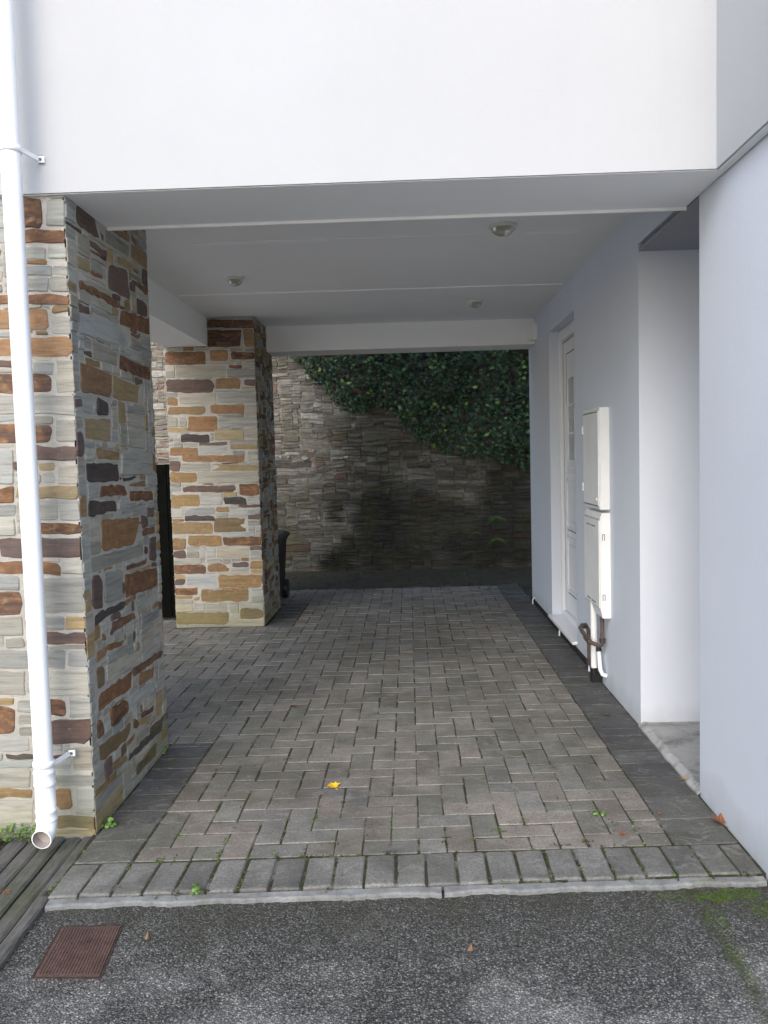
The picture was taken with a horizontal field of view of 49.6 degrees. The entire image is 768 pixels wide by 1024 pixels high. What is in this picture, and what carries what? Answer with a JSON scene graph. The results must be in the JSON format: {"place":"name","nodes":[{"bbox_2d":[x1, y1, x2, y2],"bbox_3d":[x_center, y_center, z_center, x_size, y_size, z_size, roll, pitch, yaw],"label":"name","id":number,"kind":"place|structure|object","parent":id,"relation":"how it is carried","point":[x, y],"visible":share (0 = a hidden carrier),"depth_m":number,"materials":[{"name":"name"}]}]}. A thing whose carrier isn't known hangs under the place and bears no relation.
{"place":"outdoors","nodes":[
{"label":"outdoors","id":0,"kind":"place"},
{"bbox_2d":[0,590,767,1023],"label":"asphalt ground","id":1,"kind":"structure","parent":0,"point":[638,956],"depth_m":2.34,"materials":[{"name":"grey asphalt"}]},
{"bbox_2d":[0,837,29,873],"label":"edging board","id":2,"kind":"object","parent":1,"relation":"on","point":[12,849],"visible":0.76,"depth_m":3.05,"materials":[{"name":"grey wood"}]},
{"bbox_2d":[0,840,39,893],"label":"edging board","id":3,"kind":"object","parent":1,"relation":"on","point":[18,863],"visible":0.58,"depth_m":2.94,"materials":[{"name":"grey wood"}]},
{"bbox_2d":[0,837,64,919],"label":"edging board","id":4,"kind":"object","parent":1,"relation":"on","point":[24,878],"visible":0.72,"depth_m":2.87,"materials":[{"name":"grey wood"}]},
{"bbox_2d":[0,838,80,944],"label":"edging board","id":5,"kind":"object","parent":1,"relation":"on","point":[14,914],"visible":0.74,"depth_m":2.78,"materials":[{"name":"grey wood"}]},
{"bbox_2d":[0,837,90,968],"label":"edging board","id":6,"kind":"object","parent":1,"relation":"on","point":[20,929],"visible":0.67,"depth_m":2.61,"materials":[{"name":"grey wood"}]},
{"bbox_2d":[31,925,123,978],"bbox_3d":[-0.892,1.299,2.440,0.225,0.031,0.265,-1,4,2],"label":"access cover","id":7,"kind":"object","parent":1,"relation":"on","point":[77,952],"visible":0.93,"depth_m":2.42,"materials":[{"name":"metal"}]},
{"bbox_2d":[0,195,168,840],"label":"stone pillar","id":8,"kind":"structure","parent":1,"relation":"on","point":[88,291],"depth_m":3.15,"materials":[{"name":"stone"}]},
{"bbox_2d":[144,929,154,939],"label":"fallen leaf","id":9,"kind":"object","parent":1,"relation":"on","point":[147,936],"visible":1,"depth_m":2.48,"materials":[{"name":"beige plant"}]},
{"bbox_2d":[150,341,531,571],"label":"rubble wall","id":10,"kind":"structure","parent":1,"relation":"on","point":[375,488],"depth_m":10.05,"materials":[{"name":"stone"}]},
{"bbox_2d":[289,349,529,470],"bbox_3d":[1.252,-1.875,9.690,6.481,3.150,0.452,-1,4,2],"label":"ivy","id":11,"kind":"object","parent":10,"relation":"attached to","point":[506,393],"visible":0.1,"depth_m":9.79,"materials":[{"name":"green plant"}]},
{"bbox_2d":[486,515,507,523],"bbox_3d":[1.343,0.110,9.887,0.228,0.131,0.226,-4,5,-38],"label":"fern","id":12,"kind":"object","parent":10,"relation":"attached to","point":[494,517],"visible":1,"depth_m":9.93,"materials":[{"name":"green plant"}]},
{"bbox_2d":[487,538,507,546],"bbox_3d":[1.356,0.374,9.937,0.289,0.120,0.147,-1,4,2],"label":"fern","id":13,"kind":"object","parent":10,"relation":"attached to","point":[493,539],"visible":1,"depth_m":9.96,"materials":[{"name":"green plant"}]},
{"bbox_2d":[0,0,767,880],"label":"house","id":14,"kind":"structure","parent":1,"relation":"on","point":[338,176],"depth_m":2.98,"materials":[{"name":"paint"}]},
{"bbox_2d":[0,0,74,848],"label":"downpipe","id":15,"kind":"object","parent":14,"relation":"attached to","point":[44,762],"visible":1,"depth_m":2.90,"materials":[{"name":"white plastic"}]},
{"bbox_2d":[225,276,243,285],"bbox_3d":[-0.973,-1.502,5.423,0.122,0.056,0.122,-1,4,2],"label":"ceiling light","id":16,"kind":"object","parent":14,"relation":"attached to","point":[234,280],"visible":1,"depth_m":5.38,"materials":[{"name":"plastic"}]},
{"bbox_2d":[467,299,482,307],"bbox_3d":[0.708,-1.615,6.458,0.122,0.056,0.122,-1,4,2],"label":"ceiling light","id":17,"kind":"object","parent":14,"relation":"attached to","point":[475,303],"visible":1,"depth_m":6.42,"materials":[{"name":"plastic"}]},
{"bbox_2d":[488,221,517,236],"bbox_3d":[0.623,-1.472,4.345,0.153,0.056,0.152,-1,4,2],"label":"ceiling light","id":18,"kind":"object","parent":14,"relation":"attached to","point":[504,228],"visible":1,"depth_m":4.30,"materials":[{"name":"plastic"}]},
{"bbox_2d":[528,323,536,340],"bbox_3d":[1.305,-1.580,7.304,0.063,0.145,0.137,-1,4,2],"label":"junction box","id":19,"kind":"object","parent":14,"relation":"attached to","point":[532,332],"visible":1,"depth_m":7.24,"materials":[{"name":"white plastic"}]},
{"bbox_2d":[563,335,576,618],"bbox_3d":[1.446,-0.251,6.227,0.048,2.140,0.860,-1,4,2],"label":"door","id":20,"kind":"structure","parent":14,"relation":"in","point":[568,345],"depth_m":6.40,"materials":[{"name":"white plastic"}]},
{"bbox_2d":[578,617,604,664],"bbox_3d":[1.259,0.782,5.081,0.104,0.400,0.400,-1,4,2],"label":"gas pipe","id":21,"kind":"object","parent":14,"relation":"attached to","point":[587,637],"visible":0.94,"depth_m":5.00,"materials":[{"name":"grey metal"}]},
{"bbox_2d":[581,407,609,509],"bbox_3d":[1.259,-0.318,4.951,0.072,0.588,0.429,-1,4,2],"label":"meter box","id":22,"kind":"object","parent":14,"relation":"attached to","point":[596,460],"visible":1,"depth_m":4.78,"materials":[{"name":"white plastic"}]},
{"bbox_2d":[590,601,602,682],"bbox_3d":[1.290,0.788,5.058,0.067,0.510,0.060,-1,4,2],"label":"service pipe","id":23,"kind":"object","parent":14,"relation":"attached to","point":[596,676],"visible":0.88,"depth_m":5.04,"materials":[{"name":"white plastic"}]},
{"bbox_2d":[584,508,610,618],"bbox_3d":[1.277,0.297,4.988,0.068,0.610,0.424,-1,4,2],"label":"meter box","id":24,"kind":"object","parent":14,"relation":"attached to","point":[597,564],"visible":0.99,"depth_m":4.82,"materials":[{"name":"white plastic"}]},
{"bbox_2d":[596,647,606,677],"bbox_3d":[1.298,0.897,4.963,0.040,0.175,0.100,-3,4,-17],"label":"waste pipe","id":25,"kind":"object","parent":14,"relation":"attached to","point":[599,660],"visible":0.95,"depth_m":4.96,"materials":[{"name":"white plastic"}]},
{"bbox_2d":[45,876,766,910],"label":"kerb strip","id":26,"kind":"object","parent":1,"relation":"on","point":[168,901],"visible":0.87,"depth_m":2.69,"materials":[{"name":"concrete"}]},
{"bbox_2d":[190,882,200,894],"bbox_3d":[-0.612,1.226,2.711,0.036,0.035,0.041,-1,4,2],"label":"weed","id":27,"kind":"object","parent":26,"relation":"on","point":[196,889],"visible":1,"depth_m":2.70,"materials":[{"name":"green plant"}]},
{"bbox_2d":[467,942,477,950],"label":"fallen leaf","id":28,"kind":"object","parent":1,"relation":"on","point":[470,948],"visible":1,"depth_m":2.38,"materials":[{"name":"orange plant"}]},
{"bbox_2d":[655,887,767,987],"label":"moss patch","id":29,"kind":"object","parent":1,"relation":"on","point":[719,896],"visible":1,"depth_m":2.62,"materials":[{"name":"green plant"}]},
{"bbox_2d":[43,583,765,899],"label":"block paving","id":30,"kind":"structure","parent":0,"point":[659,784],"depth_m":3.76,"materials":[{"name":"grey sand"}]},
{"bbox_2d":[101,815,116,827],"bbox_3d":[-1.064,1.200,3.218,0.064,0.046,0.058,0,4,19],"label":"weed","id":31,"kind":"object","parent":30,"relation":"on","point":[110,823],"visible":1,"depth_m":3.20,"materials":[{"name":"green plant"}]},
{"bbox_2d":[164,316,279,627],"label":"stone pillar","id":32,"kind":"structure","parent":30,"relation":"on","point":[221,434],"depth_m":6.98,"materials":[{"name":"stone"}]},
{"bbox_2d":[156,464,175,617],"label":"gate","id":33,"kind":"structure","parent":32,"relation":"attached to","point":[166,542],"depth_m":7.30,"materials":[{"name":"black metal"}]},
{"bbox_2d":[278,530,289,597],"bbox_3d":[-1.241,0.546,8.237,0.560,0.684,0.604,-1,4,2],"label":"wheelie bin","id":34,"kind":"object","parent":30,"relation":"on","point":[283,535],"visible":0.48,"depth_m":8.27,"materials":[{"name":"black plastic"}]},
{"bbox_2d":[327,782,339,789],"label":"fallen leaf","id":35,"kind":"object","parent":30,"relation":"on","point":[335,785],"visible":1,"depth_m":3.54,"materials":[{"name":"yellow plant"}]},
{"bbox_2d":[48,735,751,899],"bbox_3d":[0.088,1.177,3.395,2.368,0.016,1.496,-1,4,2],"label":"joint moss","id":36,"kind":"object","parent":30,"relation":"on","point":[445,829],"visible":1,"depth_m":2.94,"materials":[{"name":"green plant"}]},
{"bbox_2d":[589,808,606,816],"bbox_3d":[0.828,1.159,3.208,0.071,0.027,0.066,-1,4,2],"label":"weed","id":37,"kind":"object","parent":30,"relation":"on","point":[602,814],"visible":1,"depth_m":3.19,"materials":[{"name":"green plant"}]},
{"bbox_2d":[711,813,728,827],"bbox_3d":[1.256,1.147,3.102,0.069,0.030,0.061,1,5,33],"label":"fallen leaf","id":38,"kind":"object","parent":30,"relation":"on","point":[719,818],"visible":0.98,"depth_m":3.11,"materials":[{"name":"orange plant"}]},
{"bbox_2d":[285,566,531,589],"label":"earth bank","id":39,"kind":"structure","parent":0,"point":[375,580],"depth_m":9.44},
{"bbox_2d":[285,567,531,594],"bbox_3d":[-0.085,0.770,9.319,5.210,0.053,1.492,-1,4,2],"label":"growth","id":40,"kind":"object","parent":39,"relation":"on","point":[419,578],"visible":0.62,"depth_m":9.10,"materials":[{"name":"green plant"}]},
{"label":"earth verge","id":41,"kind":"structure","parent":0,"visible":0},
{"bbox_2d":[0,822,35,841],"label":"ground cover","id":42,"kind":"object","parent":41,"relation":"on","point":[7,838],"visible":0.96,"depth_m":3.12,"materials":[{"name":"green plant"}]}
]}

